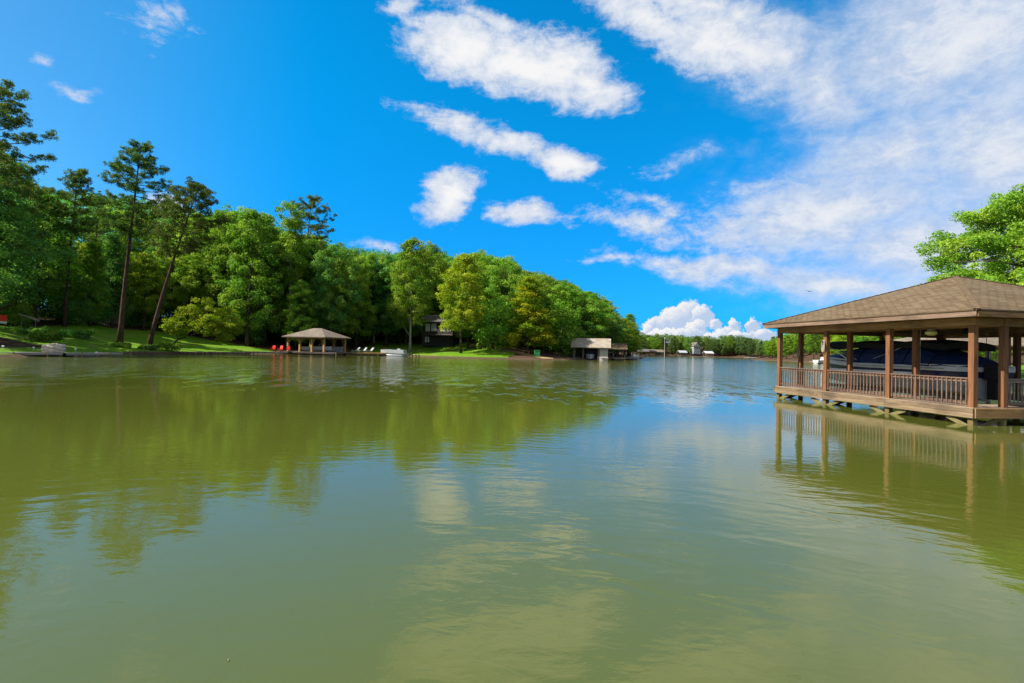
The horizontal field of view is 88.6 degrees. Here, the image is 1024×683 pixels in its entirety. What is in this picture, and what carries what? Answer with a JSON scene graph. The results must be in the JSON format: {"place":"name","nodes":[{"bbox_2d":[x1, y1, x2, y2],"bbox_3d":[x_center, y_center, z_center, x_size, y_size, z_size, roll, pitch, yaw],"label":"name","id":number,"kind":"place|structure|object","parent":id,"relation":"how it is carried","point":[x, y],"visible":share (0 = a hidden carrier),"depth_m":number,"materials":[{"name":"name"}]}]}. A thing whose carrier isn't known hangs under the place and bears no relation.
{"place":"outdoors","nodes":[
{"label":"outdoors","id":0,"kind":"place"},
{"bbox_2d":[0,354,1023,682],"bbox_3d":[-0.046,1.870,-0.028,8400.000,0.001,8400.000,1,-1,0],"label":"lake water","id":1,"kind":"structure","parent":0,"point":[242,518],"depth_m":5.56,"materials":[{"name":"liquid"}]},
{"bbox_2d":[0,352,62,356],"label":"landing","id":2,"kind":"object","parent":1,"relation":"in","point":[43,353],"visible":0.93,"depth_m":51.87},
{"bbox_2d":[41,343,65,352],"bbox_3d":[-46.787,0.663,53.574,1.982,0.976,1.382,2,-1,-34],"label":"boulder","id":3,"kind":"object","parent":2,"relation":"on","point":[54,347],"visible":0.87,"depth_m":53.12,"materials":[{"name":"stone"}]},
{"bbox_2d":[63,352,122,355],"bbox_3d":[-46.124,2.001,57.510,1.595,1.600,6.091,1,-1,14],"label":"landing","id":4,"kind":"object","parent":1,"relation":"in","point":[81,354],"visible":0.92,"depth_m":56.89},
{"bbox_2d":[274,328,350,355],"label":"pavilion","id":5,"kind":"structure","parent":1,"relation":"in","point":[312,334],"depth_m":94.82,"materials":[{"name":"grey"}]},
{"bbox_2d":[301,345,331,351],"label":"white boat","id":6,"kind":"object","parent":5,"relation":"on","point":[316,349],"visible":0.81,"depth_m":95.60,"materials":[{"name":"grey plastic"}]},
{"bbox_2d":[379,349,406,355],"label":"pontoon boat","id":7,"kind":"object","parent":1,"relation":"on","point":[392,352],"visible":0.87,"depth_m":102.39,"materials":[{"name":"metal"}]},
{"bbox_2d":[571,338,610,360],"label":"tan boathouse","id":8,"kind":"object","parent":1,"relation":"in","point":[599,347],"visible":0.68,"depth_m":112.41,"materials":[{"name":"beige"}]},
{"bbox_2d":[599,349,607,360],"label":"door panel","id":9,"kind":"structure","parent":8,"relation":"in","point":[603,356],"depth_m":111.02,"materials":[{"name":"beige"}]},
{"bbox_2d":[609,343,627,359],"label":"brown boathouse","id":10,"kind":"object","parent":1,"relation":"in","point":[619,346],"visible":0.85,"depth_m":119.25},
{"bbox_2d":[762,275,1023,425],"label":"boathouse","id":11,"kind":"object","parent":1,"relation":"in","point":[992,309],"visible":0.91,"depth_m":18.09,"materials":[{"name":"brown"}]},
{"bbox_2d":[829,330,990,403],"bbox_3d":[15.715,1.388,20.765,3.130,3.470,7.046,2,-1,-9],"label":"lift","id":12,"kind":"object","parent":1,"relation":"in","point":[988,354],"visible":0.08,"depth_m":19.60,"materials":[{"name":"metal"}]},
{"bbox_2d":[829,340,1015,400],"bbox_3d":[15.655,1.005,21.223,2.452,2.107,7.830,2,-1,-9],"label":"motor boat","id":13,"kind":"object","parent":12,"relation":"on","point":[948,358],"visible":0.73,"depth_m":18.94,"materials":[{"name":"blue paint"}]},
{"bbox_2d":[894,337,1023,383],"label":"grey roofed boathouse","id":14,"kind":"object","parent":1,"relation":"in","point":[994,341],"visible":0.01,"depth_m":39.53,"materials":[{"name":"white paint"}]},
{"bbox_2d":[0,309,1023,384],"bbox_3d":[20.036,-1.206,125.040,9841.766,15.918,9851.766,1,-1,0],"label":"ground","id":15,"kind":"structure","parent":0,"point":[103,338],"depth_m":99.23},
{"bbox_2d":[0,298,34,327],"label":"sapling","id":16,"kind":"object","parent":15,"relation":"on","point":[22,306],"visible":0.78,"depth_m":76.38,"materials":[{"name":"green plant"}]},
{"bbox_2d":[0,294,35,320],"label":"sapling","id":17,"kind":"object","parent":15,"relation":"on","point":[8,309],"visible":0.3,"depth_m":76.64,"materials":[{"name":"green plant"}]},
{"bbox_2d":[0,78,59,260],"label":"pine tree","id":18,"kind":"object","parent":15,"relation":"on","point":[8,109],"visible":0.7,"depth_m":61.10,"materials":[{"name":"green plant"}]},
{"bbox_2d":[10,325,51,333],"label":"shrub","id":19,"kind":"object","parent":15,"relation":"on","point":[18,329],"visible":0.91,"depth_m":71.54,"materials":[{"name":"green plant"}]},
{"bbox_2d":[0,150,78,310],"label":"broadleaf tree","id":20,"kind":"object","parent":15,"relation":"on","point":[34,271],"visible":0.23,"depth_m":68.14,"materials":[{"name":"green plant"}]},
{"bbox_2d":[0,175,82,306],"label":"broadleaf tree","id":21,"kind":"object","parent":15,"relation":"on","point":[11,280],"visible":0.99,"depth_m":57.30,"materials":[{"name":"green plant"}]},
{"bbox_2d":[24,331,64,341],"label":"shrub","id":22,"kind":"object","parent":15,"relation":"on","point":[41,337],"visible":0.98,"depth_m":65.62,"materials":[{"name":"green plant"}]},
{"bbox_2d":[9,189,86,325],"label":"broadleaf tree","id":23,"kind":"object","parent":15,"relation":"on","point":[49,283],"visible":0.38,"depth_m":80.21,"materials":[{"name":"green plant"}]},
{"bbox_2d":[41,295,69,321],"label":"sapling","id":24,"kind":"object","parent":15,"relation":"on","point":[53,314],"visible":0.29,"depth_m":85.39,"materials":[{"name":"green plant"}]},
{"bbox_2d":[35,233,85,319],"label":"broadleaf tree","id":25,"kind":"object","parent":15,"relation":"on","point":[73,267],"visible":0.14,"depth_m":89.59,"materials":[{"name":"green plant"}]},
{"bbox_2d":[50,236,87,294],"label":"broadleaf tree","id":26,"kind":"object","parent":15,"relation":"on","point":[76,245],"visible":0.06,"depth_m":93.75,"materials":[{"name":"green plant"}]},
{"bbox_2d":[33,168,111,326],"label":"pine tree","id":27,"kind":"object","parent":15,"relation":"on","point":[75,177],"visible":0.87,"depth_m":81.83,"materials":[{"name":"green plant"}]},
{"bbox_2d":[57,328,96,339],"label":"shrub","id":28,"kind":"object","parent":15,"relation":"on","point":[83,335],"visible":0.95,"depth_m":73.62,"materials":[{"name":"green plant"}]},
{"bbox_2d":[68,241,113,325],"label":"broadleaf tree","id":29,"kind":"object","parent":15,"relation":"on","point":[93,261],"visible":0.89,"depth_m":86.85,"materials":[{"name":"green plant"}]},
{"bbox_2d":[74,244,108,299],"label":"broadleaf tree","id":30,"kind":"object","parent":15,"relation":"on","point":[83,247],"visible":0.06,"depth_m":97.79,"materials":[{"name":"green plant"}]},
{"bbox_2d":[79,200,121,321],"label":"pine tree","id":31,"kind":"object","parent":15,"relation":"on","point":[96,215],"visible":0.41,"depth_m":95.72,"materials":[{"name":"green plant"}]},
{"bbox_2d":[91,232,137,326],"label":"broadleaf tree","id":32,"kind":"object","parent":15,"relation":"on","point":[113,274],"visible":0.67,"depth_m":92.09,"materials":[{"name":"green plant"}]},
{"bbox_2d":[77,203,156,283],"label":"broadleaf tree","id":33,"kind":"object","parent":15,"relation":"on","point":[134,242],"visible":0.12,"depth_m":103.57,"materials":[{"name":"green plant"}]},
{"bbox_2d":[96,244,143,323],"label":"broadleaf tree","id":34,"kind":"object","parent":15,"relation":"on","point":[124,251],"visible":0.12,"depth_m":96.56,"materials":[{"name":"green plant"}]},
{"bbox_2d":[108,342,131,347],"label":"shrub","id":35,"kind":"object","parent":15,"relation":"on","point":[123,344],"visible":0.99,"depth_m":72.51,"materials":[{"name":"green plant"}]},
{"bbox_2d":[100,309,153,326],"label":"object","id":36,"kind":"structure","parent":15,"relation":"on","point":[115,319],"depth_m":103.65,"materials":[{"name":"green"}]},
{"bbox_2d":[124,309,142,326],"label":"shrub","id":37,"kind":"object","parent":15,"relation":"on","point":[128,320],"visible":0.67,"depth_m":99.28,"materials":[{"name":"green plant"}]},
{"bbox_2d":[91,138,180,342],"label":"pine tree","id":38,"kind":"object","parent":15,"relation":"on","point":[133,211],"visible":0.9,"depth_m":77.77,"materials":[{"name":"green plant"}]},
{"bbox_2d":[123,251,168,329],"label":"broadleaf tree","id":39,"kind":"object","parent":15,"relation":"on","point":[142,258],"visible":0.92,"depth_m":95.66,"materials":[{"name":"green plant"}]},
{"bbox_2d":[115,211,180,269],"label":"broadleaf tree","id":40,"kind":"object","parent":15,"relation":"on","point":[148,237],"visible":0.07,"depth_m":106.50,"materials":[{"name":"green plant"}]},
{"bbox_2d":[137,344,159,349],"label":"shrub","id":41,"kind":"object","parent":15,"relation":"on","point":[149,346],"visible":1,"depth_m":73.73,"materials":[{"name":"green plant"}]},
{"bbox_2d":[136,304,168,329],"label":"sapling","id":42,"kind":"object","parent":15,"relation":"on","point":[147,320],"visible":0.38,"depth_m":100.91,"materials":[{"name":"green plant"}]},
{"bbox_2d":[139,239,189,328],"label":"broadleaf tree","id":43,"kind":"object","parent":15,"relation":"on","point":[151,250],"visible":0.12,"depth_m":102.69,"materials":[{"name":"green plant"}]},
{"bbox_2d":[152,340,181,351],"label":"shrub","id":44,"kind":"object","parent":15,"relation":"on","point":[167,346],"visible":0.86,"depth_m":75.13,"materials":[{"name":"green plant"}]},
{"bbox_2d":[132,249,205,332],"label":"broadleaf tree","id":45,"kind":"object","parent":15,"relation":"on","point":[169,304],"visible":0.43,"depth_m":99.63,"materials":[{"name":"green plant"}]},
{"bbox_2d":[139,219,199,314],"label":"broadleaf tree","id":46,"kind":"object","parent":15,"relation":"on","point":[166,221],"visible":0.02,"depth_m":108.69,"materials":[{"name":"green plant"}]},
{"bbox_2d":[142,176,230,344],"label":"pine tree","id":47,"kind":"object","parent":15,"relation":"on","point":[190,196],"visible":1,"depth_m":74.53,"materials":[{"name":"green plant"}]},
{"bbox_2d":[128,351,250,353],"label":"retaining wall","id":48,"kind":"structure","parent":15,"relation":"on","point":[137,352],"depth_m":77.57,"materials":[{"name":"stone"}]},
{"bbox_2d":[158,209,221,320],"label":"broadleaf tree","id":49,"kind":"object","parent":15,"relation":"on","point":[191,226],"visible":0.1,"depth_m":106.64,"materials":[{"name":"green plant"}]},
{"bbox_2d":[168,253,224,335],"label":"broadleaf tree","id":50,"kind":"object","parent":15,"relation":"on","point":[195,261],"visible":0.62,"depth_m":100.43,"materials":[{"name":"green plant"}]},
{"bbox_2d":[160,296,246,349],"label":"bent tree","id":51,"kind":"object","parent":15,"relation":"on","point":[184,327],"visible":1,"depth_m":76.25,"materials":[{"name":"green plant"}]},
{"bbox_2d":[187,222,230,322],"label":"broadleaf tree","id":52,"kind":"object","parent":15,"relation":"on","point":[210,248],"visible":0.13,"depth_m":106.34,"materials":[{"name":"green plant"}]},
{"bbox_2d":[194,210,249,336],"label":"broadleaf tree","id":53,"kind":"object","parent":15,"relation":"on","point":[215,254],"visible":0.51,"depth_m":101.93,"materials":[{"name":"green plant"}]},
{"bbox_2d":[216,225,258,337],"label":"broadleaf tree","id":54,"kind":"object","parent":15,"relation":"on","point":[227,268],"visible":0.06,"depth_m":106.88,"materials":[{"name":"green plant"}]},
{"bbox_2d":[213,208,292,346],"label":"broadleaf tree","id":55,"kind":"object","parent":15,"relation":"on","point":[249,245],"visible":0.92,"depth_m":99.02,"materials":[{"name":"green plant"}]},
{"bbox_2d":[241,327,265,345],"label":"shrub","id":56,"kind":"object","parent":15,"relation":"on","point":[257,333],"visible":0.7,"depth_m":103.46,"materials":[{"name":"green plant"}]},
{"bbox_2d":[1,168,523,329],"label":"woods","id":57,"kind":"object","parent":15,"relation":"on","point":[447,258],"depth_m":124.57,"materials":[{"name":"green plant"}]},
{"bbox_2d":[239,213,293,344],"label":"broadleaf tree","id":58,"kind":"object","parent":15,"relation":"on","point":[272,318],"visible":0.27,"depth_m":105.33,"materials":[{"name":"green plant"}]},
{"bbox_2d":[267,229,312,343],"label":"broadleaf tree","id":59,"kind":"object","parent":15,"relation":"on","point":[274,299],"visible":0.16,"depth_m":108.37,"materials":[{"name":"green plant"}]},
{"bbox_2d":[272,200,310,347],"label":"broadleaf tree","id":60,"kind":"object","parent":15,"relation":"on","point":[295,240],"visible":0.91,"depth_m":105.24,"materials":[{"name":"green plant"}]},
{"bbox_2d":[281,279,317,348],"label":"broadleaf tree","id":61,"kind":"object","parent":15,"relation":"on","point":[297,320],"visible":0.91,"depth_m":102.54,"materials":[{"name":"green plant"}]},
{"bbox_2d":[282,239,324,346],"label":"broadleaf tree","id":62,"kind":"object","parent":15,"relation":"on","point":[312,244],"visible":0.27,"depth_m":110.97,"materials":[{"name":"green plant"}]},
{"bbox_2d":[290,194,337,250],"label":"pine tree","id":63,"kind":"object","parent":15,"relation":"on","point":[312,200],"visible":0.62,"depth_m":117.69,"materials":[{"name":"green plant"}]},
{"bbox_2d":[302,293,338,340],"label":"broadleaf tree","id":64,"kind":"object","parent":15,"relation":"on","point":[313,316],"visible":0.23,"depth_m":108.14,"materials":[{"name":"green plant"}]},
{"bbox_2d":[294,242,363,350],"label":"broadleaf tree","id":65,"kind":"object","parent":15,"relation":"on","point":[319,303],"visible":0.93,"depth_m":105.56,"materials":[{"name":"green plant"}]},
{"bbox_2d":[298,262,373,349],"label":"broadleaf tree","id":66,"kind":"object","parent":15,"relation":"on","point":[351,321],"visible":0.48,"depth_m":109.72,"materials":[{"name":"green plant"}]},
{"bbox_2d":[322,245,376,342],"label":"broadleaf tree","id":67,"kind":"object","parent":15,"relation":"on","point":[354,254],"visible":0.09,"depth_m":117.83,"materials":[{"name":"green plant"}]},
{"bbox_2d":[333,256,379,348],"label":"broadleaf tree","id":68,"kind":"object","parent":15,"relation":"on","point":[365,330],"visible":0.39,"depth_m":114.67,"materials":[{"name":"green plant"}]},
{"bbox_2d":[360,253,378,328],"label":"broadleaf tree","id":69,"kind":"object","parent":15,"relation":"on","point":[370,258],"visible":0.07,"depth_m":131.21,"materials":[{"name":"green plant"}]},
{"bbox_2d":[363,263,392,342],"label":"broadleaf tree","id":70,"kind":"object","parent":15,"relation":"on","point":[386,292],"visible":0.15,"depth_m":123.71,"materials":[{"name":"green plant"}]},
{"bbox_2d":[371,254,407,345],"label":"broadleaf tree","id":71,"kind":"object","parent":15,"relation":"on","point":[387,327],"visible":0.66,"depth_m":119.81,"materials":[{"name":"green plant"}]},
{"bbox_2d":[365,265,427,344],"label":"broadleaf tree","id":72,"kind":"object","parent":15,"relation":"on","point":[390,295],"visible":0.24,"depth_m":122.06,"materials":[{"name":"green plant"}]},
{"bbox_2d":[389,251,428,342],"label":"broadleaf tree","id":73,"kind":"object","parent":15,"relation":"on","point":[417,331],"visible":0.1,"depth_m":127.42,"materials":[{"name":"green plant"}]},
{"bbox_2d":[385,236,438,351],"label":"broadleaf tree","id":74,"kind":"object","parent":15,"relation":"on","point":[398,288],"visible":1,"depth_m":111.55,"materials":[{"name":"green plant"}]},
{"bbox_2d":[413,239,449,316],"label":"broadleaf tree","id":75,"kind":"object","parent":15,"relation":"on","point":[436,253],"visible":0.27,"depth_m":132.99,"materials":[{"name":"green plant"}]},
{"bbox_2d":[431,259,448,312],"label":"broadleaf tree","id":76,"kind":"object","parent":15,"relation":"on","point":[436,290],"visible":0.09,"depth_m":139.00,"materials":[{"name":"green plant"}]},
{"bbox_2d":[422,315,459,346],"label":"dark house","id":77,"kind":"structure","parent":15,"relation":"on","point":[433,334],"depth_m":121.21,"materials":[{"name":"wood"}]},
{"bbox_2d":[435,252,487,352],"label":"broadleaf tree","id":78,"kind":"object","parent":15,"relation":"on","point":[466,281],"visible":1,"depth_m":104.55,"materials":[{"name":"green plant"}]},
{"bbox_2d":[431,262,491,344],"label":"broadleaf tree","id":79,"kind":"object","parent":15,"relation":"on","point":[442,306],"visible":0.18,"depth_m":116.34,"materials":[{"name":"green plant"}]},
{"bbox_2d":[453,295,480,348],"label":"broadleaf tree","id":80,"kind":"object","parent":15,"relation":"on","point":[467,333],"visible":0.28,"depth_m":113.17,"materials":[{"name":"green plant"}]},
{"bbox_2d":[440,249,504,342],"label":"broadleaf tree","id":81,"kind":"object","parent":15,"relation":"on","point":[485,259],"visible":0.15,"depth_m":122.68,"materials":[{"name":"green plant"}]},
{"bbox_2d":[469,297,525,349],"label":"broadleaf tree","id":82,"kind":"object","parent":15,"relation":"on","point":[497,308],"visible":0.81,"depth_m":110.41,"materials":[{"name":"green plant"}]},
{"bbox_2d":[475,255,528,344],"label":"broadleaf tree","id":83,"kind":"object","parent":15,"relation":"on","point":[515,269],"visible":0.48,"depth_m":118.54,"materials":[{"name":"green plant"}]},
{"bbox_2d":[487,262,517,340],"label":"broadleaf tree","id":84,"kind":"object","parent":15,"relation":"on","point":[504,270],"visible":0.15,"depth_m":127.73,"materials":[{"name":"green plant"}]},
{"bbox_2d":[503,284,548,337],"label":"broadleaf tree","id":85,"kind":"object","parent":15,"relation":"on","point":[512,292],"visible":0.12,"depth_m":116.74,"materials":[{"name":"green plant"}]},
{"bbox_2d":[497,276,558,353],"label":"broadleaf tree","id":86,"kind":"object","parent":15,"relation":"on","point":[530,283],"visible":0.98,"depth_m":108.95,"materials":[{"name":"green plant"}]},
{"bbox_2d":[533,275,567,348],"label":"broadleaf tree","id":87,"kind":"object","parent":15,"relation":"on","point":[549,281],"visible":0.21,"depth_m":123.53,"materials":[{"name":"green plant"}]},
{"bbox_2d":[540,283,582,351],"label":"broadleaf tree","id":88,"kind":"object","parent":15,"relation":"on","point":[558,288],"visible":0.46,"depth_m":120.69,"materials":[{"name":"green plant"}]},
{"bbox_2d":[538,299,586,355],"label":"broadleaf tree","id":89,"kind":"object","parent":15,"relation":"on","point":[569,327],"visible":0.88,"depth_m":114.67,"materials":[{"name":"green plant"}]},
{"bbox_2d":[557,288,619,341],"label":"broadleaf tree","id":90,"kind":"object","parent":15,"relation":"on","point":[598,310],"visible":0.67,"depth_m":121.39,"materials":[{"name":"green plant"}]},
{"bbox_2d":[585,311,610,338],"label":"broadleaf tree","id":91,"kind":"object","parent":15,"relation":"on","point":[590,316],"visible":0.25,"depth_m":127.57,"materials":[{"name":"green plant"}]},
{"bbox_2d":[602,313,627,356],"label":"broadleaf tree","id":92,"kind":"object","parent":15,"relation":"on","point":[620,326],"visible":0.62,"depth_m":129.02,"materials":[{"name":"green plant"}]},
{"bbox_2d":[609,316,634,356],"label":"broadleaf tree","id":93,"kind":"object","parent":15,"relation":"on","point":[626,321],"visible":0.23,"depth_m":135.73,"materials":[{"name":"green plant"}]},
{"bbox_2d":[619,313,642,355],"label":"broadleaf tree","id":94,"kind":"object","parent":15,"relation":"on","point":[629,316],"visible":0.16,"depth_m":171.78,"materials":[{"name":"green plant"}]},
{"bbox_2d":[626,320,642,355],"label":"broadleaf tree","id":95,"kind":"object","parent":15,"relation":"on","point":[634,326],"visible":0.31,"depth_m":150.73,"materials":[{"name":"green plant"}]},
{"bbox_2d":[689,342,700,353],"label":"lake house","id":96,"kind":"structure","parent":15,"relation":"on","point":[696,349],"depth_m":384.13,"materials":[{"name":"grey"}]},
{"bbox_2d":[723,337,736,355],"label":"broadleaf tree","id":97,"kind":"object","parent":15,"relation":"on","point":[728,340],"visible":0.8,"depth_m":383.34,"materials":[{"name":"green plant"}]},
{"bbox_2d":[738,337,751,353],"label":"broadleaf tree","id":98,"kind":"object","parent":15,"relation":"on","point":[745,344],"visible":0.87,"depth_m":374.37,"materials":[{"name":"green plant"}]},
{"bbox_2d":[765,339,776,357],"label":"broadleaf tree","id":99,"kind":"object","parent":15,"relation":"on","point":[774,350],"visible":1,"depth_m":220.79,"materials":[{"name":"green plant"}]},
{"bbox_2d":[640,333,906,354],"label":"woods","id":100,"kind":"object","parent":15,"relation":"on","point":[704,338],"visible":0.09,"depth_m":395.61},
{"bbox_2d":[783,335,794,358],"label":"broadleaf tree","id":101,"kind":"object","parent":15,"relation":"on","point":[786,348],"visible":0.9,"depth_m":203.54,"materials":[{"name":"green plant"}]},
{"bbox_2d":[805,334,821,358],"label":"broadleaf tree","id":102,"kind":"object","parent":15,"relation":"on","point":[812,339],"visible":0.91,"depth_m":187.03,"materials":[{"name":"green plant"}]},
{"bbox_2d":[832,335,855,352],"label":"broadleaf tree","id":103,"kind":"object","parent":15,"relation":"on","point":[841,337],"visible":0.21,"depth_m":160.79,"materials":[{"name":"green plant"}]},
{"bbox_2d":[913,179,1023,285],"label":"spreading tree","id":104,"kind":"object","parent":15,"relation":"on","point":[1008,245],"visible":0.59,"depth_m":45.67,"materials":[{"name":"green plant"}]},
{"bbox_2d":[0,0,1023,342],"label":"sky","id":105,"kind":"structure","parent":0,"point":[695,167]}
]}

